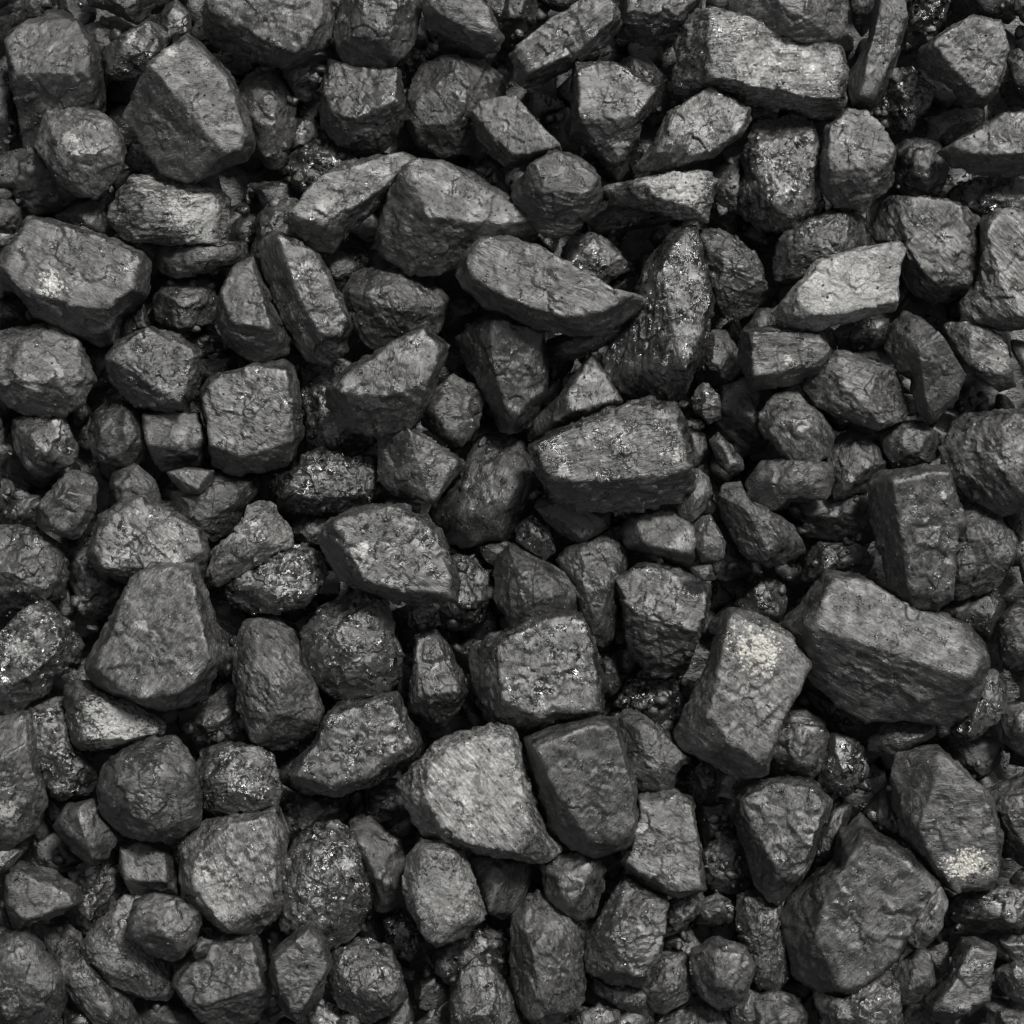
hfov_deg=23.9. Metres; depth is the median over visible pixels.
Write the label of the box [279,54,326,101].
coal lump
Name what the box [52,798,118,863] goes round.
coal lump
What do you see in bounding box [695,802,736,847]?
coal lump
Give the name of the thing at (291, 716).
coal lump
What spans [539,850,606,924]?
coal lump
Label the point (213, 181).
coal lump
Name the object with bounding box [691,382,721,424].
coal lump
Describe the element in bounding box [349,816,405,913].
coal lump
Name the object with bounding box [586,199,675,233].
coal lump
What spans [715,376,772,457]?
coal lump
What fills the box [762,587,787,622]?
coal lump
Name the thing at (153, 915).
coal lump
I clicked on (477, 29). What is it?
coal lump
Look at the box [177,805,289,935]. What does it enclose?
coal lump
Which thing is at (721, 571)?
coal lump
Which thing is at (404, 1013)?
coal lump
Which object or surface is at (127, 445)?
coal lump
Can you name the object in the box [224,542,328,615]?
coal lump
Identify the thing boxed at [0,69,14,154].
coal lump
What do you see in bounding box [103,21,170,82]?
coal lump
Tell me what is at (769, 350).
coal lump
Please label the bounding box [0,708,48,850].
coal lump
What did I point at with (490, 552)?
coal lump
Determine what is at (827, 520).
coal lump
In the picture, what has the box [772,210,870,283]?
coal lump
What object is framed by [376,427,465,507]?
coal lump
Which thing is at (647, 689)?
coal lump
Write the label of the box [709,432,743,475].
coal lump
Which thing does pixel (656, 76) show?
coal lump
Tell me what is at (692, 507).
coal lump
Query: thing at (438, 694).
coal lump
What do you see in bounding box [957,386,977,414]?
coal lump
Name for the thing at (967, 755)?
coal lump
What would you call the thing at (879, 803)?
coal lump
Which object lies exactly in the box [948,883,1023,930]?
coal lump
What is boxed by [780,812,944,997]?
coal lump
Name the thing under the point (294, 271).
coal lump
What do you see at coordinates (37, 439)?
coal lump
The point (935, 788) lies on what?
coal lump
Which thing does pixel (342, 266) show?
coal lump
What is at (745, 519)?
coal lump
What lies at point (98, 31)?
coal lump
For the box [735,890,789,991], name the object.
coal lump
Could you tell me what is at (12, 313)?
coal lump
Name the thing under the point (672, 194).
coal lump
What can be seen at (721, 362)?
coal lump
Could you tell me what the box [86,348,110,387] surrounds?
coal lump
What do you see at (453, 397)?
coal lump
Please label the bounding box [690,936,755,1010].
coal lump
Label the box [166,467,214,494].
coal lump
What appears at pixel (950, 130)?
coal lump
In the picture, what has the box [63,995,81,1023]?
coal lump
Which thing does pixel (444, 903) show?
coal lump
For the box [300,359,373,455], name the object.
coal lump
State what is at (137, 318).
coal lump
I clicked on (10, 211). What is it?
coal lump
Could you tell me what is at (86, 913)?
coal lump
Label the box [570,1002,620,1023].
coal lump
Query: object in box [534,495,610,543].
coal lump
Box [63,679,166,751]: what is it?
coal lump
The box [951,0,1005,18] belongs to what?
coal lump
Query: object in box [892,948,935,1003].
coal lump
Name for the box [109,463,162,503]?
coal lump
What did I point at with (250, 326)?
coal lump
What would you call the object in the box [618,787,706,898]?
coal lump
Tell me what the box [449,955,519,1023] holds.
coal lump
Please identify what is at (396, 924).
coal lump
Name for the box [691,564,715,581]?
coal lump
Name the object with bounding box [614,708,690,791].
coal lump
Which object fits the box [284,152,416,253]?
coal lump
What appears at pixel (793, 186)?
coal lump
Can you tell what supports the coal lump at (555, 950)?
on the coal rubble
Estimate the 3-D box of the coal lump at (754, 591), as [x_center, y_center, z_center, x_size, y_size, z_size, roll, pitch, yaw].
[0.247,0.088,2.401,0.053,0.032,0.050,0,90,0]
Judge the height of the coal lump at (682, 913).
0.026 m
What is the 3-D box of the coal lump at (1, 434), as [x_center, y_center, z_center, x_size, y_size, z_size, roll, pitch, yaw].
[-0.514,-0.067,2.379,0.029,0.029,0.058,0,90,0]
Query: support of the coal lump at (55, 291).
on the coal rubble
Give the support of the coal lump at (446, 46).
on the coal rubble
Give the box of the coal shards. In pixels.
[0,0,1023,1023]
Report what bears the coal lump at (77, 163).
on the coal rubble
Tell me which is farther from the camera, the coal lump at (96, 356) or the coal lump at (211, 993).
the coal lump at (96, 356)
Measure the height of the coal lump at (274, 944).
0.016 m
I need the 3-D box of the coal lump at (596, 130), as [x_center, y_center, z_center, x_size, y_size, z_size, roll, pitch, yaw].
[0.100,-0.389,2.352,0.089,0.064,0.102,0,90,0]
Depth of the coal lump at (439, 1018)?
2.40 m
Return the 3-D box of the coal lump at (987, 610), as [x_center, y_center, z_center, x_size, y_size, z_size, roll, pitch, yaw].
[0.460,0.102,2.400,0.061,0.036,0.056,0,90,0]
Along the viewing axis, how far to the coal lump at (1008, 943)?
2.39 m
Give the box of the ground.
[0,0,1023,1023]
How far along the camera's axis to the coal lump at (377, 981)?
2.36 m
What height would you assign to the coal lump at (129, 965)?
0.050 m
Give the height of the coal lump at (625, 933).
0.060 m
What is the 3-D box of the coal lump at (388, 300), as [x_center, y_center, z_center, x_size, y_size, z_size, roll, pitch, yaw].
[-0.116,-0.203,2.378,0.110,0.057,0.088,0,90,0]
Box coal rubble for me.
[0,0,1023,1023]
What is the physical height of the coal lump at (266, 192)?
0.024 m
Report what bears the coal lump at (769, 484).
on the coal rubble
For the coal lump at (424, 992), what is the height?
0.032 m
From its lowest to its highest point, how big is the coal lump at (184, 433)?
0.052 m
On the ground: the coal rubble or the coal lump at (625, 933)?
the coal rubble
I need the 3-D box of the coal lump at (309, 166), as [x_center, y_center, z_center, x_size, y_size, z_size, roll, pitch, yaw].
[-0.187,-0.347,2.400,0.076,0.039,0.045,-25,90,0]
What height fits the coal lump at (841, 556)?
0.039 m
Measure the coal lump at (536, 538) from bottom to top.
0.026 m
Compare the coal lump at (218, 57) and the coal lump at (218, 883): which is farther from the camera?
the coal lump at (218, 57)
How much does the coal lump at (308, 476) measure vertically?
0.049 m
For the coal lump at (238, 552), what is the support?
on the coal rubble
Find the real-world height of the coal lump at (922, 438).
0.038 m
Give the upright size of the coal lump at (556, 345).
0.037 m
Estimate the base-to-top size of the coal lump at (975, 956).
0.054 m
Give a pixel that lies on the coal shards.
(315, 78)
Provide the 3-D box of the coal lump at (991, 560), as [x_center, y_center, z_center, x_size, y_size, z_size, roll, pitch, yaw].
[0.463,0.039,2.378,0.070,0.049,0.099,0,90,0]
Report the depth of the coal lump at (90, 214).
2.39 m
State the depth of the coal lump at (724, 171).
2.39 m
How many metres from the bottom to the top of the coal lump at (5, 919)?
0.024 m
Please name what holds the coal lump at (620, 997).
on the coal rubble
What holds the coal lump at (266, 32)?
on the coal rubble
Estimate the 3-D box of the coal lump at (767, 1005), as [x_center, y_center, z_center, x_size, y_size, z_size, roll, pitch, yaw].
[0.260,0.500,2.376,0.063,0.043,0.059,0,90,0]
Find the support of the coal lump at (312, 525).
on the coal rubble
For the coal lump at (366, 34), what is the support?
on the coal rubble
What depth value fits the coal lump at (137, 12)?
2.37 m
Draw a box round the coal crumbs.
[0,0,1023,1023]
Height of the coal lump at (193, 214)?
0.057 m
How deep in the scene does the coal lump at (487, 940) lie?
2.39 m
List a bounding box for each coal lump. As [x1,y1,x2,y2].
[0,0,26,44]
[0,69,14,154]
[0,146,80,215]
[0,196,22,233]
[0,215,151,346]
[0,296,37,329]
[0,322,97,418]
[0,418,3,444]
[0,478,15,511]
[0,494,40,527]
[0,524,69,617]
[0,599,84,714]
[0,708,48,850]
[0,839,28,876]
[0,900,13,929]
[0,926,67,1023]
[4,9,106,150]
[4,861,82,928]
[11,415,78,477]
[19,832,82,872]
[25,0,51,18]
[29,696,97,801]
[34,106,126,199]
[35,470,98,539]
[42,923,141,1023]
[47,798,67,819]
[51,0,96,24]
[51,582,77,619]
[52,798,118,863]
[55,196,115,237]
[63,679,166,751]
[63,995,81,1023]
[66,851,128,935]
[68,537,126,620]
[82,893,175,1001]
[84,16,133,56]
[84,561,222,711]
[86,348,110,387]
[86,495,210,583]
[87,0,159,24]
[88,400,146,467]
[96,734,202,841]
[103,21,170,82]
[105,326,205,413]
[107,173,229,245]
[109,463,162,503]
[118,839,180,897]
[119,304,148,338]
[122,33,255,183]
[126,892,202,961]
[135,997,203,1023]
[142,411,207,471]
[152,277,217,333]
[154,241,249,278]
[159,0,191,46]
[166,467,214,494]
[169,472,260,542]
[171,933,272,1023]
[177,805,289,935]
[178,683,247,745]
[186,325,223,357]
[191,936,212,958]
[196,741,282,813]
[197,172,221,189]
[197,358,304,476]
[201,0,334,69]
[205,500,293,586]
[210,598,245,682]
[212,53,232,75]
[216,256,290,361]
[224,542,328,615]
[231,615,323,751]
[238,65,297,169]
[249,179,300,207]
[255,197,298,252]
[257,230,352,366]
[265,927,285,958]
[268,921,332,1021]
[272,446,377,514]
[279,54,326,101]
[279,793,348,844]
[279,819,372,949]
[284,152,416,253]
[285,142,363,192]
[286,691,422,797]
[288,115,333,155]
[291,513,336,544]
[298,589,404,699]
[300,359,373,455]
[307,997,361,1023]
[318,502,460,607]
[319,59,406,154]
[321,252,357,291]
[325,325,449,437]
[325,936,407,1023]
[333,0,421,68]
[341,263,449,349]
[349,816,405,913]
[362,777,409,829]
[374,158,538,276]
[375,996,413,1023]
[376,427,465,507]
[376,497,421,513]
[382,911,419,960]
[392,602,441,632]
[394,47,425,84]
[395,722,562,863]
[402,837,486,947]
[404,54,506,159]
[407,628,468,727]
[412,968,448,1012]
[414,1010,449,1023]
[420,374,483,446]
[422,0,504,53]
[428,430,543,548]
[434,920,509,986]
[436,553,492,630]
[438,35,496,63]
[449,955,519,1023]
[454,314,549,434]
[455,235,647,337]
[468,610,608,735]
[468,854,533,919]
[469,94,561,167]
[470,160,507,192]
[480,541,510,566]
[483,0,504,21]
[492,543,578,629]
[498,0,549,47]
[509,0,622,89]
[509,889,586,1023]
[511,149,603,237]
[512,996,528,1023]
[515,515,555,560]
[523,714,638,858]
[527,395,695,515]
[532,353,622,434]
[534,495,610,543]
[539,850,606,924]
[546,325,620,360]
[547,106,580,155]
[555,532,627,647]
[560,232,627,283]
[569,60,658,166]
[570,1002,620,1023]
[584,875,669,987]
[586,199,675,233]
[589,974,654,1017]
[599,651,621,696]
[602,224,715,401]
[603,169,722,223]
[612,677,684,724]
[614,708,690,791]
[615,560,711,679]
[618,0,700,46]
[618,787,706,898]
[619,54,670,115]
[619,504,698,567]
[632,86,751,172]
[640,951,691,1013]
[653,994,731,1023]
[662,930,699,960]
[666,892,704,933]
[672,6,849,119]
[673,607,811,778]
[677,468,712,522]
[687,761,716,803]
[688,426,707,466]
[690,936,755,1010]
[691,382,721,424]
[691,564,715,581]
[693,514,725,561]
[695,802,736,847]
[696,329,743,387]
[696,892,732,926]
[699,228,767,319]
[701,830,750,894]
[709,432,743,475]
[712,151,743,223]
[712,481,805,567]
[712,541,750,581]
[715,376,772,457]
[727,0,849,43]
[730,990,759,1023]
[733,774,832,905]
[734,575,784,614]
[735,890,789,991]
[737,114,825,233]
[737,307,783,339]
[737,325,832,389]
[745,459,834,510]
[753,990,807,1023]
[758,390,834,461]
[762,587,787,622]
[770,240,905,331]
[770,708,829,778]
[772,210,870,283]
[777,568,990,725]
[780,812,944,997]
[788,492,875,544]
[801,541,873,581]
[803,350,908,430]
[813,803,852,866]
[813,967,903,1023]
[817,732,869,796]
[818,108,896,212]
[827,430,885,500]
[833,316,888,351]
[847,0,908,110]
[849,0,873,36]
[862,788,907,845]
[866,720,936,755]
[867,463,965,612]
[868,195,980,305]
[874,66,936,134]
[878,420,939,468]
[884,310,965,423]
[889,744,1003,893]
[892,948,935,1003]
[895,137,949,197]
[902,1003,936,1023]
[906,0,951,47]
[907,886,947,949]
[917,14,1009,108]
[922,108,983,146]
[923,936,996,1023]
[927,941,949,979]
[936,109,1023,177]
[938,408,1023,516]
[940,729,1002,778]
[942,321,1015,392]
[943,587,1005,642]
[947,176,1023,216]
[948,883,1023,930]
[950,668,1007,740]
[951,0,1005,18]
[954,501,1017,600]
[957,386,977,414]
[958,206,1023,331]
[982,928,1023,962]
[984,997,1023,1023]
[987,771,1023,867]
[994,960,1023,1003]
[997,602,1023,676]
[999,28,1023,107]
[1000,697,1023,756]
[1001,512,1023,541]
[1009,0,1023,23]
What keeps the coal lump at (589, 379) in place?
on the coal rubble
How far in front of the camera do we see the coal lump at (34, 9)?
2.40 m
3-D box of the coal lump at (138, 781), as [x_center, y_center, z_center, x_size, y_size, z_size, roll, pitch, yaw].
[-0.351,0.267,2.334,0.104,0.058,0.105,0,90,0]
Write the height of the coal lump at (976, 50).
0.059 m
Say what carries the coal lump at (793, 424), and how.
on the coal rubble
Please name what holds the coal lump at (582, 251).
on the coal rubble
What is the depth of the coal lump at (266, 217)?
2.38 m
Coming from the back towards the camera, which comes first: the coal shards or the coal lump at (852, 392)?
the coal shards
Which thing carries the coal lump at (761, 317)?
on the coal rubble
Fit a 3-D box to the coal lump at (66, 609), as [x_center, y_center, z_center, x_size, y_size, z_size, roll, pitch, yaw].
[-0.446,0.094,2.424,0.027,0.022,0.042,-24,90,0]
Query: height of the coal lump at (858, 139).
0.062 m
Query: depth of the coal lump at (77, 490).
2.35 m
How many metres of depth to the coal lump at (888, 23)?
2.33 m
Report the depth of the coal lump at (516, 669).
2.33 m
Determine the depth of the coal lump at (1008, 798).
2.37 m
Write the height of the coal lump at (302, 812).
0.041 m
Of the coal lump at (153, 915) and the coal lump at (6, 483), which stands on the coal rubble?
the coal lump at (6, 483)
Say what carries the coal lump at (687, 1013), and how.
on the coal rubble
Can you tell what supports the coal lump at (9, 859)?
on the coal rubble
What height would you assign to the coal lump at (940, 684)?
0.086 m
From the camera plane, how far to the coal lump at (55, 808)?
2.40 m
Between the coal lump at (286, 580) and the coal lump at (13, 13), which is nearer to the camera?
the coal lump at (286, 580)
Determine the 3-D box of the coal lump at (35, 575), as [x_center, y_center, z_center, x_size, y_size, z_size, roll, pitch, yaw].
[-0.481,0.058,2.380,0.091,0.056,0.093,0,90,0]
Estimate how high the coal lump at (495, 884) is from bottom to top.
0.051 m
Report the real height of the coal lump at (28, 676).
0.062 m
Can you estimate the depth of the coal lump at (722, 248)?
2.37 m
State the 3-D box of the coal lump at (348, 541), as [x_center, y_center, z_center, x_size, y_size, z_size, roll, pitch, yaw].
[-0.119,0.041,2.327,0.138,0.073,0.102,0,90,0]
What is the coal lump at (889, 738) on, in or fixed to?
on the coal rubble
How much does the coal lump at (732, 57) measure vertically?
0.077 m
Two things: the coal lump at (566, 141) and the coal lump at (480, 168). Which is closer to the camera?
the coal lump at (480, 168)
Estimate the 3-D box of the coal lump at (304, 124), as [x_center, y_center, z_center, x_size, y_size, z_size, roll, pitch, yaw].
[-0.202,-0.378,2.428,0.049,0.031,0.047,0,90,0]
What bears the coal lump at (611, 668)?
on the coal rubble
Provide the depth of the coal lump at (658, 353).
2.34 m
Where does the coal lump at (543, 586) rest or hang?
on the coal rubble
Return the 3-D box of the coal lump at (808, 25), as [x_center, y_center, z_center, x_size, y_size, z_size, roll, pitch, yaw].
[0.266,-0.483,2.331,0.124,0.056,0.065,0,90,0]
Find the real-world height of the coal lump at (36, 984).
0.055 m
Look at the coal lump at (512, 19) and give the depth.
2.39 m
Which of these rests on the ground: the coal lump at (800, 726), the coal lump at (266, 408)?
the coal lump at (266, 408)
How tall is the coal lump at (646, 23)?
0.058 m
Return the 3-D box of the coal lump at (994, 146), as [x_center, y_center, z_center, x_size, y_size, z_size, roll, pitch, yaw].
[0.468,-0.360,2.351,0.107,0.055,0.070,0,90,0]
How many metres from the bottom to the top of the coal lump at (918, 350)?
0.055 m
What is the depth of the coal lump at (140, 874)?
2.36 m
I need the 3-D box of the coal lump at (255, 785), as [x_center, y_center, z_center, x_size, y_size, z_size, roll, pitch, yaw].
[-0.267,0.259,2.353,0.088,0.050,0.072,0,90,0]
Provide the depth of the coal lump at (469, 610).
2.40 m
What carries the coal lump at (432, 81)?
on the coal rubble
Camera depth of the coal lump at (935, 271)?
2.35 m
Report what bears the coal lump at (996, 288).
on the coal rubble
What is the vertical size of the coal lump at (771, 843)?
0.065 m
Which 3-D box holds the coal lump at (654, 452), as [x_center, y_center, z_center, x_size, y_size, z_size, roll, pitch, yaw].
[0.099,-0.048,2.331,0.156,0.080,0.110,-15,90,0]
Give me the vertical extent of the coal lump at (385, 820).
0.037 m
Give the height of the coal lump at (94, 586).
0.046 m
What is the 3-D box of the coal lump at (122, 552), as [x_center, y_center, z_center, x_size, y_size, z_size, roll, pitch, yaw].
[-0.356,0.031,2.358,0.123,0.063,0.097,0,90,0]
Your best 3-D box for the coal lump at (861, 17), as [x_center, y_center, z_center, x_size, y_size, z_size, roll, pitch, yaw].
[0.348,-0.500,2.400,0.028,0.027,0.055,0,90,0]
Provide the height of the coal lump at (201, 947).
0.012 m
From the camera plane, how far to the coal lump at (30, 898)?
2.33 m
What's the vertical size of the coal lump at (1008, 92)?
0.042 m
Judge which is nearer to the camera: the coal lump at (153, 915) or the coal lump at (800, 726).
the coal lump at (153, 915)
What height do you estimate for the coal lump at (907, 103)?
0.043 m
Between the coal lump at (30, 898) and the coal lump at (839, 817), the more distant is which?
the coal lump at (839, 817)
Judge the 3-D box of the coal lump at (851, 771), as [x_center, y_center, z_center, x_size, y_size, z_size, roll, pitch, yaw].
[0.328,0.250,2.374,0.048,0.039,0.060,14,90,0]
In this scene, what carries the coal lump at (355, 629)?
on the coal rubble
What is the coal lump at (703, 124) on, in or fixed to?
on the coal rubble
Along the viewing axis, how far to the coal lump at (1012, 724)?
2.37 m
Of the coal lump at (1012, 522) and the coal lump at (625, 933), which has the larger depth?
the coal lump at (1012, 522)
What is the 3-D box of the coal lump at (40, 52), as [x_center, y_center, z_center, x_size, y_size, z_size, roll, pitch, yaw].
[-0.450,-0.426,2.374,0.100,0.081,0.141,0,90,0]
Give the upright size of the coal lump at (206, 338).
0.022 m
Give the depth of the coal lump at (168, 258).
2.37 m
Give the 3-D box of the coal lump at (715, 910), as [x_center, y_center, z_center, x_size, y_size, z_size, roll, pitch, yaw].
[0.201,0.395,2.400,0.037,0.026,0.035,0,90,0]
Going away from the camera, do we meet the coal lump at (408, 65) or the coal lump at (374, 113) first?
the coal lump at (374, 113)
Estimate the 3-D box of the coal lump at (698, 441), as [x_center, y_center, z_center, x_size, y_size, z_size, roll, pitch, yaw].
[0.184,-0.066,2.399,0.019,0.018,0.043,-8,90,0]
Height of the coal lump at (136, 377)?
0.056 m
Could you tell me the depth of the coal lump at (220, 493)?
2.36 m
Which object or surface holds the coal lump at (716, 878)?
on the coal rubble
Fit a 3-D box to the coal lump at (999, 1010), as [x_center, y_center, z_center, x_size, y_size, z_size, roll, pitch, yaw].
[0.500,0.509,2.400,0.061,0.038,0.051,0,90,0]
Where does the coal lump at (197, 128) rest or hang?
on the coal rubble
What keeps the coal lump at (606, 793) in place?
on the coal rubble
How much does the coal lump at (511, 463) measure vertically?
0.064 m
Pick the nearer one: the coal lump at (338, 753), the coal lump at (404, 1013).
the coal lump at (338, 753)
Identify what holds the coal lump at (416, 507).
on the coal rubble
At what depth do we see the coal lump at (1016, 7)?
2.37 m
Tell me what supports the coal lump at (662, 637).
on the coal rubble
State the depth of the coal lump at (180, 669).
2.31 m
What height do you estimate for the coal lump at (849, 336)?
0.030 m
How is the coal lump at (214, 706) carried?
on the coal rubble
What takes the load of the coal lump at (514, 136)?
on the coal rubble
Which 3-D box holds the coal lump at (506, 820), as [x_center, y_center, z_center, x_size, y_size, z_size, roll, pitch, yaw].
[-0.036,0.285,2.329,0.130,0.073,0.151,-21,90,0]
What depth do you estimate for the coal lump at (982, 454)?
2.34 m
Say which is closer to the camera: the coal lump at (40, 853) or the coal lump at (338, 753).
the coal lump at (338, 753)
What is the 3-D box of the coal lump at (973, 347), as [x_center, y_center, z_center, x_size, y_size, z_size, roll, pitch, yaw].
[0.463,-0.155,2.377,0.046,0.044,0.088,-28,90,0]
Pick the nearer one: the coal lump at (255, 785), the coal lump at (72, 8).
the coal lump at (255, 785)
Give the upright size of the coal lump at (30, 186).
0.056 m
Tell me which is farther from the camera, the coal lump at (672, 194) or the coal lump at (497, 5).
the coal lump at (497, 5)
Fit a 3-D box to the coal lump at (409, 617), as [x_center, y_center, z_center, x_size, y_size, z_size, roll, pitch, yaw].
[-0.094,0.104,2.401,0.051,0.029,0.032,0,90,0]
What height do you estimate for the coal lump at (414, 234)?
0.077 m
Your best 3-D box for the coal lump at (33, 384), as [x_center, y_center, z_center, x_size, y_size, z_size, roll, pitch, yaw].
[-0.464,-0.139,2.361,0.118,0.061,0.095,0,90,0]
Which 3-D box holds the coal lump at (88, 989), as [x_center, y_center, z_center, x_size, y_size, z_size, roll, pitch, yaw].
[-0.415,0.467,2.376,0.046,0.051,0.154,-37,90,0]
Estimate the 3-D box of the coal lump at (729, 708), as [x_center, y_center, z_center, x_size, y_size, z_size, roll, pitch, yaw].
[0.226,0.176,2.329,0.101,0.077,0.157,22,90,0]
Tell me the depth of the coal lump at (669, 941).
2.40 m
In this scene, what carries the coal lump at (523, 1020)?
on the coal rubble
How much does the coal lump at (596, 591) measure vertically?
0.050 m
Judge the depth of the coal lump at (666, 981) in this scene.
2.36 m
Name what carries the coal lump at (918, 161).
on the coal rubble
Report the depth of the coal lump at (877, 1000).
2.34 m
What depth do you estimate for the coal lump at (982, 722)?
2.37 m
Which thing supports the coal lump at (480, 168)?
on the coal rubble
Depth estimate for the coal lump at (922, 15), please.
2.39 m
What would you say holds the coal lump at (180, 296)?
on the coal rubble
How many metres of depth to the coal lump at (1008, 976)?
2.37 m
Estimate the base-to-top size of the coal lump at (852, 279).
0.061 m
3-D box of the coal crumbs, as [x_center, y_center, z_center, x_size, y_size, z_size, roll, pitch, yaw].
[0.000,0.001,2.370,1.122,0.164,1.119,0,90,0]
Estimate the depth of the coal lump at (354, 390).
2.30 m
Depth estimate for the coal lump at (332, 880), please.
2.35 m
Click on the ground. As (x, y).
(630, 246)
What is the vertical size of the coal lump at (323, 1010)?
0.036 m
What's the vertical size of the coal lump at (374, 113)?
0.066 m
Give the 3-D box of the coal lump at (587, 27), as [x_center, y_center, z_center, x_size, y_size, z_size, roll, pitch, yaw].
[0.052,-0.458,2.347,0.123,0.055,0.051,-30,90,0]
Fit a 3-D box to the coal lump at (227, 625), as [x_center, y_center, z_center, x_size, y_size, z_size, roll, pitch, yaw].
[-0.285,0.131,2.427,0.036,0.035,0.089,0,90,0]
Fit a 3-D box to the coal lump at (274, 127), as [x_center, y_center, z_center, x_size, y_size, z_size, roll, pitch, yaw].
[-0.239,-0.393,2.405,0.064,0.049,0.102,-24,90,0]
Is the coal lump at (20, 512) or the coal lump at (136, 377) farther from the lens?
the coal lump at (20, 512)
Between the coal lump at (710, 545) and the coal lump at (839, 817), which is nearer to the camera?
the coal lump at (710, 545)
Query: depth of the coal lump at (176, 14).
2.39 m
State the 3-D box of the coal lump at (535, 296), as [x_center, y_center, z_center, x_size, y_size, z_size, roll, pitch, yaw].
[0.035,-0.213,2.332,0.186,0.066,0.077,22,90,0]
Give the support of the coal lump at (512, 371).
on the coal rubble
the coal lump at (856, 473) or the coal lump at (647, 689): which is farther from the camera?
the coal lump at (647, 689)
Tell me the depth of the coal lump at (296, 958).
2.30 m
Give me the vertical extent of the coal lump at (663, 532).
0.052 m
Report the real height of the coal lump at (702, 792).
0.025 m
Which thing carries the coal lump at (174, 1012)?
on the coal rubble
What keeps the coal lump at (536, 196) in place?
on the coal rubble
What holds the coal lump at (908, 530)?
on the coal rubble
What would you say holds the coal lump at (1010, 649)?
on the coal rubble
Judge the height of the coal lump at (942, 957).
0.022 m
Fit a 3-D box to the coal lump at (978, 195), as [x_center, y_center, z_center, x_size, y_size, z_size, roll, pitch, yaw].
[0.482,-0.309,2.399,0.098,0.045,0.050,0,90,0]
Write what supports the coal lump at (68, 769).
on the coal rubble
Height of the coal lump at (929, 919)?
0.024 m
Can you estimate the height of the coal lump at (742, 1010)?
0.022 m
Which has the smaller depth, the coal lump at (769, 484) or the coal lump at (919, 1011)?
the coal lump at (769, 484)

